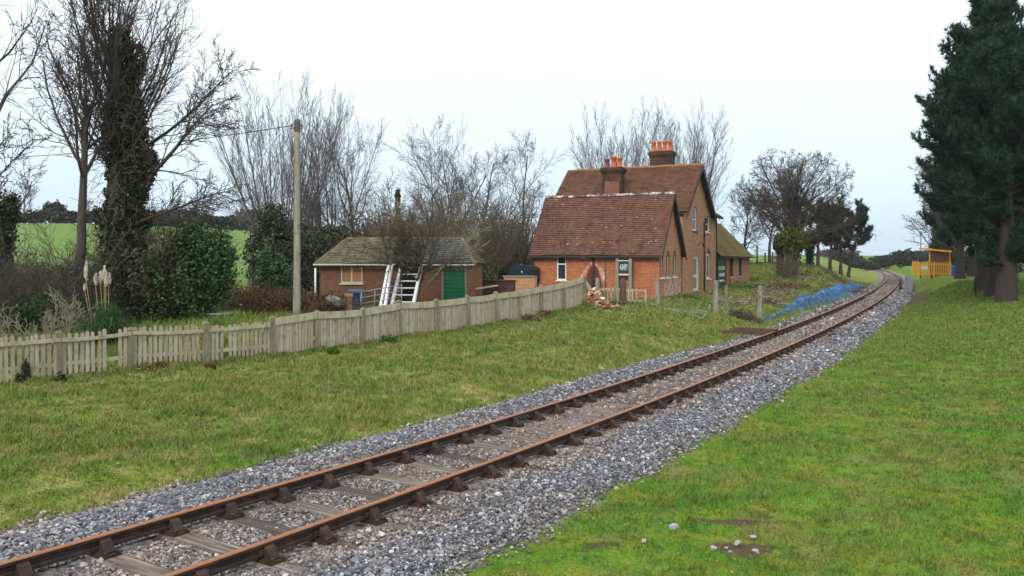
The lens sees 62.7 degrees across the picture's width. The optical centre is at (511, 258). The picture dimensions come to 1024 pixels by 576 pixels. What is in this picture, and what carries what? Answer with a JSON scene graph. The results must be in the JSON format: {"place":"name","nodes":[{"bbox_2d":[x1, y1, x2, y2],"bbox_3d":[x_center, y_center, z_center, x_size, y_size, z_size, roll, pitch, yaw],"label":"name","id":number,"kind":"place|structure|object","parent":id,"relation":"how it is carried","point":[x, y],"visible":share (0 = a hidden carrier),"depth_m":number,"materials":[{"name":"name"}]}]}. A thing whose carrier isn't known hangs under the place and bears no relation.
{"place":"outdoors","nodes":[
{"label":"outdoors","id":0,"kind":"place"},
{"bbox_2d":[63,261,145,344],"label":"pampas grass","id":1,"kind":"object","parent":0,"point":[108,321],"depth_m":22.98,"materials":[{"name":"green plant"}]},
{"bbox_2d":[0,223,1023,575],"bbox_3d":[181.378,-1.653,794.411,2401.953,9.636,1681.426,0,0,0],"label":"ground","id":2,"kind":"structure","parent":0,"point":[62,233],"depth_m":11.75,"materials":[{"name":"plant"}]},
{"bbox_2d":[0,189,24,320],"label":"ivy stump","id":3,"kind":"object","parent":2,"relation":"on","point":[9,203],"visible":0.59,"depth_m":29.88,"materials":[{"name":"green plant"}]},
{"bbox_2d":[0,111,52,219],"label":"bare tree","id":4,"kind":"object","parent":2,"relation":"on","point":[2,143],"visible":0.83,"depth_m":32.11,"materials":[{"name":"brown plant"}]},
{"bbox_2d":[14,561,38,575],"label":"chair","id":5,"kind":"object","parent":2,"relation":"on","point":[24,569],"visible":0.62,"depth_m":7.67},
{"bbox_2d":[15,174,39,212],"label":"hedgerow tree","id":6,"kind":"object","parent":2,"relation":"on","point":[30,196],"visible":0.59,"depth_m":160.50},
{"bbox_2d":[0,0,83,111],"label":"bare tree","id":7,"kind":"object","parent":2,"relation":"on","point":[7,93],"visible":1,"depth_m":22.99,"materials":[{"name":"brown plant"}]},
{"bbox_2d":[0,285,103,349],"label":"bare shrub","id":8,"kind":"object","parent":2,"relation":"on","point":[53,326],"visible":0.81,"depth_m":22.48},
{"bbox_2d":[42,199,68,213],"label":"round tree","id":9,"kind":"object","parent":2,"relation":"on","point":[58,206],"visible":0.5,"depth_m":157.12,"materials":[{"name":"green plant"}]},
{"bbox_2d":[0,229,119,336],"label":"bare shrub","id":10,"kind":"object","parent":2,"relation":"on","point":[11,290],"visible":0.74,"depth_m":24.89,"materials":[{"name":"plant"}]},
{"bbox_2d":[0,288,130,337],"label":"bush","id":11,"kind":"object","parent":2,"relation":"on","point":[31,317],"visible":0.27,"depth_m":24.99,"materials":[{"name":"brown plant"}]},
{"bbox_2d":[0,240,135,326],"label":"bare shrub","id":12,"kind":"object","parent":2,"relation":"on","point":[28,282],"visible":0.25,"depth_m":26.64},
{"bbox_2d":[0,0,154,292],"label":"bare tree","id":13,"kind":"object","parent":2,"relation":"on","point":[83,166],"visible":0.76,"depth_m":26.99,"materials":[{"name":"brown plant"}]},
{"bbox_2d":[4,211,172,309],"bbox_3d":[-15.751,0.253,30.711,7.242,4.344,5.995,0,0,-36],"label":"bare shrub","id":14,"kind":"object","parent":2,"relation":"on","point":[45,250],"visible":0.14,"depth_m":30.38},
{"bbox_2d":[33,225,206,323],"bbox_3d":[-12.563,1.048,27.129,5.471,4.306,2.442,0,0,0],"label":"ivy mound","id":15,"kind":"object","parent":2,"relation":"on","point":[142,312],"visible":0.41,"depth_m":26.76,"materials":[{"name":"green plant"}]},
{"bbox_2d":[45,223,237,318],"bbox_3d":[-12.537,0.542,27.717,5.700,3.442,4.508,0,0,0],"label":"bare shrub","id":16,"kind":"object","parent":2,"relation":"on","point":[148,244],"visible":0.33,"depth_m":26.80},
{"bbox_2d":[32,0,260,316],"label":"ivy tree","id":17,"kind":"object","parent":2,"relation":"on","point":[133,165],"visible":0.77,"depth_m":27.52,"materials":[{"name":"brown plant"}]},
{"bbox_2d":[84,538,209,575],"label":"sleeper","id":18,"kind":"object","parent":2,"relation":"on","point":[108,553],"visible":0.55,"depth_m":8.13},
{"bbox_2d":[69,164,253,285],"bbox_3d":[-12.566,-0.681,30.405,6.377,5.809,6.230,0,0,-27],"label":"bare shrub","id":19,"kind":"object","parent":2,"relation":"on","point":[171,222],"visible":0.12,"depth_m":30.29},
{"bbox_2d":[16,209,326,233],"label":"field hedge","id":20,"kind":"object","parent":2,"relation":"on","point":[67,216],"visible":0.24,"depth_m":151.86,"materials":[{"name":"green plant"}]},
{"bbox_2d":[134,191,249,322],"bbox_3d":[-10.336,0.246,27.407,3.543,4.936,2.582,0,0,0],"label":"evergreen bush","id":21,"kind":"object","parent":2,"relation":"on","point":[212,288],"visible":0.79,"depth_m":27.02,"materials":[{"name":"green plant"}]},
{"bbox_2d":[152,208,258,230],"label":"wood","id":22,"kind":"object","parent":2,"relation":"on","point":[217,216],"visible":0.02,"depth_m":200.56,"materials":[{"name":"green plant"}]},
{"bbox_2d":[154,517,310,575],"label":"sleeper","id":23,"kind":"object","parent":2,"relation":"on","point":[180,534],"visible":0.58,"depth_m":8.55,"materials":[{"name":"wood"}]},
{"bbox_2d":[2,291,528,372],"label":"garden grass","id":24,"kind":"structure","parent":2,"relation":"on","point":[247,315],"depth_m":25.25,"materials":[{"name":"plant"}]},
{"bbox_2d":[203,286,330,313],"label":"bramble","id":25,"kind":"object","parent":2,"relation":"on","point":[265,299],"visible":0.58,"depth_m":30.44,"materials":[{"name":"brown plant"}]},
{"bbox_2d":[225,272,315,300],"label":"bramble","id":26,"kind":"object","parent":2,"relation":"on","point":[257,289],"visible":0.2,"depth_m":36.73,"materials":[{"name":"brown plant"}]},
{"bbox_2d":[246,239,301,294],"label":"laurel shrub","id":27,"kind":"object","parent":2,"relation":"on","point":[276,266],"visible":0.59,"depth_m":43.57,"materials":[{"name":"green plant"}]},
{"bbox_2d":[194,65,354,261],"bbox_3d":[-15.907,-5.976,58.213,9.871,15.191,10.964,0,0,17],"label":"coppice tree","id":28,"kind":"object","parent":2,"relation":"on","point":[308,204],"visible":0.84,"depth_m":57.52,"materials":[{"name":"plant"}]},
{"bbox_2d":[211,502,362,551],"bbox_3d":[-2.634,2.938,9.204,2.600,0.292,0.262,0,0,34],"label":"sleeper","id":29,"kind":"object","parent":2,"relation":"on","point":[323,533],"visible":0.45,"depth_m":9.20,"materials":[{"name":"wood"}]},
{"bbox_2d":[0,275,586,381],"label":"picket fence","id":30,"kind":"object","parent":2,"relation":"on","point":[287,334],"visible":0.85,"depth_m":24.04,"materials":[{"name":"wood"}]},
{"bbox_2d":[291,119,302,314],"bbox_3d":[-7.416,-1.178,29.000,0.430,7.300,0.266,0,0,0],"label":"telegraph pole","id":31,"kind":"object","parent":2,"relation":"on","point":[296,252],"visible":0.94,"depth_m":28.91,"materials":[{"name":"wood"}]},
{"bbox_2d":[241,187,357,296],"bbox_3d":[-11.933,-0.721,48.235,7.089,7.208,3.532,0,0,0],"label":"dark laurel","id":32,"kind":"object","parent":2,"relation":"on","point":[267,226],"visible":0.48,"depth_m":47.57,"materials":[{"name":"green plant"}]},
{"bbox_2d":[265,279,368,311],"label":"bramble","id":33,"kind":"object","parent":2,"relation":"on","point":[317,298],"visible":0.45,"depth_m":31.01,"materials":[{"name":"brown plant"}]},
{"bbox_2d":[279,103,387,234],"bbox_3d":[-14.111,-4.911,62.742,8.322,13.095,7.548,0,0,45],"label":"coppice tree","id":34,"kind":"object","parent":2,"relation":"on","point":[331,212],"visible":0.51,"depth_m":61.73,"materials":[{"name":"plant"}]},
{"bbox_2d":[290,113,384,228],"bbox_3d":[-13.317,-4.888,64.314,7.032,12.993,7.143,0,0,-14],"label":"bare tree","id":35,"kind":"object","parent":2,"relation":"on","point":[340,169],"visible":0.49,"depth_m":64.50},
{"bbox_2d":[265,487,411,530],"bbox_3d":[-2.216,2.935,9.840,2.600,0.292,0.262,0,0,34],"label":"sleeper","id":36,"kind":"object","parent":2,"relation":"on","point":[285,497],"visible":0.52,"depth_m":9.81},
{"bbox_2d":[347,289,364,309],"bbox_3d":[-6.214,1.682,33.510,0.560,0.872,0.700,0,0,6],"label":"wheelie bin","id":37,"kind":"object","parent":2,"relation":"on","point":[356,294],"visible":0.37,"depth_m":33.23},
{"bbox_2d":[300,212,423,291],"bbox_3d":[-8.435,-0.014,49.115,8.332,5.464,8.473,0,0,26],"label":"thicket","id":38,"kind":"object","parent":2,"relation":"on","point":[312,266],"visible":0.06,"depth_m":47.56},
{"bbox_2d":[313,473,456,513],"bbox_3d":[-1.793,2.936,10.490,2.600,0.292,0.262,0,0,32],"label":"sleeper","id":39,"kind":"object","parent":2,"relation":"on","point":[421,501],"visible":0.48,"depth_m":10.44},
{"bbox_2d":[379,265,392,305],"bbox_3d":[-5.280,1.289,35.059,0.331,2.027,1.205,0,0,10],"label":"white ladder","id":40,"kind":"object","parent":2,"relation":"on","point":[387,280],"visible":0.67,"depth_m":35.06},
{"bbox_2d":[321,176,467,237],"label":"thicket","id":41,"kind":"object","parent":2,"relation":"on","point":[388,187],"visible":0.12,"depth_m":55.16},
{"bbox_2d":[313,237,485,306],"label":"brick outhouse","id":42,"kind":"structure","parent":2,"relation":"on","point":[335,270],"depth_m":40.45,"materials":[{"name":"brick"}]},
{"bbox_2d":[339,267,363,284],"bbox_3d":[-7.738,0.777,40.511,1.183,0.975,0.120,0,0,5],"label":"window","id":43,"kind":"structure","parent":42,"relation":"in","point":[349,275],"depth_m":40.54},
{"bbox_2d":[444,267,464,299],"bbox_3d":[-2.752,1.556,40.127,1.018,2.612,0.035,0,0,5],"label":"roller door","id":44,"kind":"structure","parent":42,"relation":"in","point":[453,289],"depth_m":40.12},
{"bbox_2d":[321,166,490,301],"bbox_3d":[-4.349,-0.694,35.911,5.300,6.716,6.396,0,0,44],"label":"bare tree","id":45,"kind":"object","parent":2,"relation":"on","point":[413,258],"visible":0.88,"depth_m":36.01,"materials":[{"name":"brown plant"}]},
{"bbox_2d":[390,265,422,303],"bbox_3d":[-4.537,1.299,35.899,1.049,2.117,1.546,0,0,12],"label":"white ladder","id":46,"kind":"object","parent":2,"relation":"on","point":[414,295],"visible":0.71,"depth_m":35.87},
{"bbox_2d":[351,461,491,497],"bbox_3d":[-1.392,2.930,11.113,2.600,0.292,0.262,0,0,33],"label":"sleeper","id":47,"kind":"object","parent":2,"relation":"on","point":[456,483],"visible":0.38,"depth_m":11.08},
{"bbox_2d":[335,194,533,279],"bbox_3d":[-4.237,-0.177,55.051,16.400,7.988,2.852,0,0,0],"label":"dark hedge","id":48,"kind":"object","parent":2,"relation":"on","point":[500,277],"visible":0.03,"depth_m":54.67,"materials":[{"name":"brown plant"}]},
{"bbox_2d":[351,185,530,279],"bbox_3d":[-4.999,-1.132,50.260,10.899,7.409,9.556,0,0,-37],"label":"thicket","id":49,"kind":"object","parent":2,"relation":"on","point":[460,234],"visible":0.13,"depth_m":50.12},
{"bbox_2d":[0,269,886,575],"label":"rail","id":50,"kind":"object","parent":2,"relation":"on","point":[54,555],"visible":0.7,"depth_m":10.39,"materials":[{"name":"metal"}]},
{"bbox_2d":[373,116,516,234],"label":"bare tree","id":51,"kind":"object","parent":2,"relation":"on","point":[447,165],"visible":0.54,"depth_m":69.41,"materials":[{"name":"plant"}]},
{"bbox_2d":[397,112,509,232],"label":"bare tree","id":52,"kind":"object","parent":2,"relation":"on","point":[460,180],"visible":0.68,"depth_m":66.38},
{"bbox_2d":[391,451,524,483],"bbox_3d":[-0.970,2.936,11.772,2.600,0.292,0.262,0,0,33],"label":"sleeper","id":53,"kind":"object","parent":2,"relation":"on","point":[408,461],"visible":0.45,"depth_m":11.78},
{"bbox_2d":[0,284,916,575],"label":"ballast","id":54,"kind":"structure","parent":2,"relation":"on","point":[524,492],"depth_m":11.29,"materials":[{"name":"gravel"}]},
{"bbox_2d":[419,442,549,471],"bbox_3d":[-0.595,2.940,12.362,2.600,0.292,0.262,0,0,33],"label":"sleeper","id":55,"kind":"object","parent":2,"relation":"on","point":[437,451],"visible":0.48,"depth_m":12.38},
{"bbox_2d":[410,172,568,279],"bbox_3d":[-1.645,-1.568,51.478,11.836,7.891,10.441,0,0,25],"label":"thicket","id":56,"kind":"object","parent":2,"relation":"on","point":[521,241],"visible":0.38,"depth_m":50.59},
{"bbox_2d":[482,279,516,301],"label":"terrace wall","id":57,"kind":"structure","parent":2,"relation":"on","point":[503,286],"depth_m":44.77,"materials":[{"name":"brick"}]},
{"bbox_2d":[451,184,553,279],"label":"thicket","id":58,"kind":"object","parent":2,"relation":"on","point":[501,215],"visible":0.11,"depth_m":57.15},
{"bbox_2d":[451,433,577,458],"bbox_3d":[-0.169,2.932,13.038,2.600,0.292,0.262,0,0,32],"label":"sleeper","id":59,"kind":"object","parent":2,"relation":"on","point":[547,450],"visible":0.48,"depth_m":13.01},
{"bbox_2d":[502,275,536,299],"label":"garden wall","id":60,"kind":"structure","parent":2,"relation":"on","point":[525,282],"depth_m":47.09,"materials":[{"name":"brick"}]},
{"bbox_2d":[508,264,540,281],"bbox_3d":[0.721,0.835,48.995,1.600,1.070,1.070,0,0,26],"label":"oil tank","id":61,"kind":"object","parent":60,"relation":"on","point":[524,270],"visible":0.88,"depth_m":48.59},
{"bbox_2d":[161,269,898,575],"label":"rail","id":62,"kind":"object","parent":2,"relation":"on","point":[238,557],"visible":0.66,"depth_m":10.06,"materials":[{"name":"metal"}]},
{"bbox_2d":[495,128,569,222],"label":"bare tree","id":63,"kind":"object","parent":2,"relation":"on","point":[525,162],"visible":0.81,"depth_m":71.73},
{"bbox_2d":[480,424,597,448],"bbox_3d":[0.260,2.937,13.724,2.600,0.292,0.262,0,0,32],"label":"sleeper","id":64,"kind":"object","parent":2,"relation":"on","point":[496,433],"visible":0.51,"depth_m":13.75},
{"bbox_2d":[504,417,619,440],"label":"sleeper","id":65,"kind":"object","parent":2,"relation":"on","point":[517,425],"visible":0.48,"depth_m":14.34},
{"bbox_2d":[526,411,635,432],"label":"sleeper","id":66,"kind":"object","parent":2,"relation":"on","point":[537,417],"visible":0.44,"depth_m":15.02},
{"bbox_2d":[547,404,654,424],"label":"sleeper","id":67,"kind":"object","parent":2,"relation":"on","point":[559,411],"visible":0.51,"depth_m":15.62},
{"bbox_2d":[586,287,619,308],"bbox_3d":[3.300,1.627,34.540,2.102,0.906,1.684,0,0,-29],"label":"brick rubble","id":68,"kind":"object","parent":2,"relation":"on","point":[594,294],"visible":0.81,"depth_m":34.38,"materials":[{"name":"brick"}]},
{"bbox_2d":[587,278,625,301],"bbox_3d":[4.375,1.706,40.496,2.251,1.520,0.720,0,0,23],"label":"broken fence","id":69,"kind":"object","parent":2,"relation":"on","point":[622,290],"visible":0.64,"depth_m":40.45,"materials":[{"name":"wood"}]},
{"bbox_2d":[565,399,666,416],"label":"sleeper","id":70,"kind":"object","parent":2,"relation":"on","point":[577,405],"visible":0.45,"depth_m":16.26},
{"bbox_2d":[568,96,674,168],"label":"coppice tree","id":71,"kind":"object","parent":2,"relation":"on","point":[610,153],"visible":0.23,"depth_m":78.33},
{"bbox_2d":[616,258,631,297],"bbox_3d":[6.199,1.395,46.518,0.929,2.810,0.150,0,0,26],"label":"station nameboard","id":72,"kind":"object","parent":2,"relation":"on","point":[623,267],"visible":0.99,"depth_m":46.46,"materials":[{"name":"wood"}]},
{"bbox_2d":[579,394,681,411],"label":"sleeper","id":73,"kind":"object","parent":2,"relation":"on","point":[659,403],"visible":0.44,"depth_m":16.82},
{"bbox_2d":[527,140,754,298],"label":"station house","id":74,"kind":"structure","parent":2,"relation":"on","point":[656,219],"depth_m":49.54,"materials":[{"name":"red brick"}]},
{"bbox_2d":[555,258,566,280],"bbox_3d":[2.862,0.587,48.545,0.705,1.475,0.140,0,0,26],"label":"window","id":75,"kind":"structure","parent":74,"relation":"in","point":[561,262],"depth_m":48.61,"materials":[{"name":"white glass"}]},
{"bbox_2d":[717,255,725,288],"bbox_3d":[14.980,1.005,60.052,0.070,2.450,2.601,0,0,26],"label":"notice board","id":76,"kind":"object","parent":74,"relation":"attached to","point":[721,270],"visible":1,"depth_m":59.92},
{"bbox_2d":[595,389,696,404],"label":"sleeper","id":77,"kind":"object","parent":2,"relation":"on","point":[607,394],"visible":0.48,"depth_m":17.56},
{"bbox_2d":[610,385,706,400],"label":"sleeper","id":78,"kind":"object","parent":2,"relation":"on","point":[687,394],"visible":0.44,"depth_m":18.21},
{"bbox_2d":[627,380,716,393],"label":"sleeper","id":79,"kind":"object","parent":2,"relation":"on","point":[636,384],"visible":0.38,"depth_m":18.94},
{"bbox_2d":[627,94,736,213],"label":"coppice tree","id":80,"kind":"object","parent":2,"relation":"on","point":[695,161],"visible":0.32,"depth_m":83.11,"materials":[{"name":"plant"}]},
{"bbox_2d":[639,376,727,389],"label":"sleeper","id":81,"kind":"object","parent":2,"relation":"on","point":[708,383],"visible":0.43,"depth_m":19.47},
{"bbox_2d":[407,279,1023,575],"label":"lawn grass","id":82,"kind":"structure","parent":2,"relation":"on","point":[917,312],"depth_m":13.07,"materials":[{"name":"plant"}]},
{"bbox_2d":[729,309,764,323],"bbox_3d":[10.602,2.751,38.413,1.989,1.005,1.635,0,0,0],"label":"cut brushwood","id":83,"kind":"object","parent":2,"relation":"on","point":[745,316],"visible":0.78,"depth_m":38.30,"materials":[{"name":"brown plant"}]},
{"bbox_2d":[719,327,777,335],"bbox_3d":[9.038,2.925,32.169,2.203,0.550,0.350,0,0,34],"label":"timber baulk","id":84,"kind":"object","parent":2,"relation":"on","point":[751,331],"visible":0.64,"depth_m":31.98,"materials":[{"name":"brown wood"}]},
{"bbox_2d":[720,188,777,255],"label":"bare tree","id":85,"kind":"object","parent":2,"relation":"on","point":[745,244],"visible":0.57,"depth_m":90.43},
{"bbox_2d":[735,292,795,308],"bbox_3d":[14.230,2.527,47.007,3.172,1.282,2.704,0,0,0],"label":"cut brushwood","id":86,"kind":"object","parent":2,"relation":"on","point":[765,299],"visible":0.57,"depth_m":46.77,"materials":[{"name":"brown plant"}]},
{"bbox_2d":[748,170,804,262],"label":"bare tree","id":87,"kind":"object","parent":2,"relation":"on","point":[769,246],"visible":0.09,"depth_m":96.53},
{"bbox_2d":[749,283,812,298],"bbox_3d":[17.539,2.309,55.157,4.053,1.374,4.181,0,0,0],"label":"cut brushwood","id":88,"kind":"object","parent":2,"relation":"on","point":[779,291],"visible":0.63,"depth_m":54.66,"materials":[{"name":"brown plant"}]},
{"bbox_2d":[770,220,791,275],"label":"ivied tree","id":89,"kind":"object","parent":2,"relation":"on","point":[776,249],"visible":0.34,"depth_m":73.90,"materials":[{"name":"green plant"}]},
{"bbox_2d":[769,248,802,280],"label":"cut shrub","id":90,"kind":"object","parent":2,"relation":"on","point":[790,269],"visible":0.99,"depth_m":65.83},
{"bbox_2d":[762,278,818,290],"bbox_3d":[19.658,2.097,59.852,4.740,1.361,3.923,0,0,0],"label":"cut brushwood","id":91,"kind":"object","parent":2,"relation":"on","point":[792,285],"visible":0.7,"depth_m":59.66,"materials":[{"name":"brown plant"}]},
{"bbox_2d":[772,212,816,277],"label":"ivied tree","id":92,"kind":"object","parent":2,"relation":"on","point":[792,241],"visible":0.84,"depth_m":71.61,"materials":[{"name":"green plant"}]},
{"bbox_2d":[730,148,879,263],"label":"oak tree","id":93,"kind":"object","parent":2,"relation":"on","point":[790,203],"visible":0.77,"depth_m":82.50,"materials":[{"name":"brown plant"}]},
{"bbox_2d":[761,282,864,320],"bbox_3d":[24.593,2.489,63.915,1.252,1.138,56.437,0,0,27],"label":"debris netting","id":94,"kind":"object","parent":2,"relation":"on","point":[841,287],"visible":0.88,"depth_m":55.84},
{"bbox_2d":[802,219,829,264],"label":"ivied tree","id":95,"kind":"object","parent":2,"relation":"on","point":[809,254],"visible":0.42,"depth_m":89.73,"materials":[{"name":"green plant"}]},
{"bbox_2d":[801,195,841,266],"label":"pine tree","id":96,"kind":"object","parent":2,"relation":"on","point":[818,248],"visible":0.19,"depth_m":105.43,"materials":[{"name":"green plant"}]},
{"bbox_2d":[816,198,848,271],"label":"pine tree","id":97,"kind":"object","parent":2,"relation":"on","point":[841,231],"visible":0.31,"depth_m":107.84,"materials":[{"name":"green plant"}]},
{"bbox_2d":[800,261,868,289],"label":"cut brushwood","id":98,"kind":"object","parent":2,"relation":"on","point":[828,272],"visible":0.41,"depth_m":81.21,"materials":[{"name":"brown plant"}]},
{"bbox_2d":[832,194,854,274],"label":"pine tree","id":99,"kind":"object","parent":2,"relation":"on","point":[835,246],"visible":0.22,"depth_m":109.57,"materials":[{"name":"green plant"}]},
{"bbox_2d":[839,198,874,277],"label":"pine tree","id":100,"kind":"object","parent":2,"relation":"on","point":[863,216],"visible":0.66,"depth_m":111.65,"materials":[{"name":"green plant"}]},
{"bbox_2d":[823,249,964,269],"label":"field hedge","id":101,"kind":"object","parent":2,"relation":"on","point":[877,262],"visible":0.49,"depth_m":212.92,"materials":[{"name":"green plant"}]},
{"bbox_2d":[894,248,917,266],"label":"round bush","id":102,"kind":"object","parent":2,"relation":"on","point":[905,257],"visible":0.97,"depth_m":189.20,"materials":[{"name":"green plant"}]},
{"bbox_2d":[906,165,955,260],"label":"bare tree","id":103,"kind":"object","parent":2,"relation":"on","point":[944,246],"visible":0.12,"depth_m":103.76,"materials":[{"name":"grey plant"}]},
{"bbox_2d":[902,154,965,249],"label":"bare tree","id":104,"kind":"object","parent":2,"relation":"on","point":[933,231],"visible":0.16,"depth_m":112.64,"materials":[{"name":"grey plant"}]},
{"bbox_2d":[917,262,950,279],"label":"yellow fence","id":105,"kind":"object","parent":2,"relation":"on","point":[924,267],"visible":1,"depth_m":83.81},
{"bbox_2d":[919,248,951,278],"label":"platform shelter","id":106,"kind":"object","parent":2,"relation":"on","point":[938,255],"visible":0.63,"depth_m":87.60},
{"bbox_2d":[913,142,968,278],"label":"pine tree","id":107,"kind":"object","parent":2,"relation":"on","point":[936,198],"visible":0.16,"depth_m":72.38,"materials":[{"name":"green plant"}]},
{"bbox_2d":[920,164,974,276],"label":"pine tree","id":108,"kind":"object","parent":2,"relation":"on","point":[971,268],"depth_m":79.76,"materials":[{"name":"green plant"}]},
{"bbox_2d":[913,26,984,291],"bbox_3d":[29.469,-6.859,53.289,7.199,18.358,8.691,0,0,0],"label":"giant pine","id":109,"kind":"object","parent":2,"relation":"on","point":[951,208],"visible":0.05,"depth_m":53.31,"materials":[{"name":"green plant"}]},
{"bbox_2d":[910,0,1023,296],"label":"giant pine","id":110,"kind":"object","parent":2,"relation":"on","point":[985,16],"visible":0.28,"depth_m":47.96,"materials":[{"name":"green plant"}]},
{"bbox_2d":[924,20,1023,302],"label":"giant pine","id":111,"kind":"object","parent":2,"relation":"on","point":[992,144],"visible":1,"depth_m":43.00,"materials":[{"name":"green plant"}]},
{"bbox_2d":[927,247,1023,272],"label":"dark hedge","id":112,"kind":"object","parent":2,"relation":"on","point":[952,259],"visible":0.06,"depth_m":97.49,"materials":[{"name":"green plant"}]},
{"bbox_2d":[0,312,1023,575],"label":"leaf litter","id":113,"kind":"object","parent":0,"point":[658,474],"visible":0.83,"depth_m":13.15,"materials":[{"name":"brown plant"}]},
{"bbox_2d":[0,0,1023,255],"label":"sky","id":114,"kind":"structure","parent":0,"point":[842,78],"materials":[{"name":"white"}]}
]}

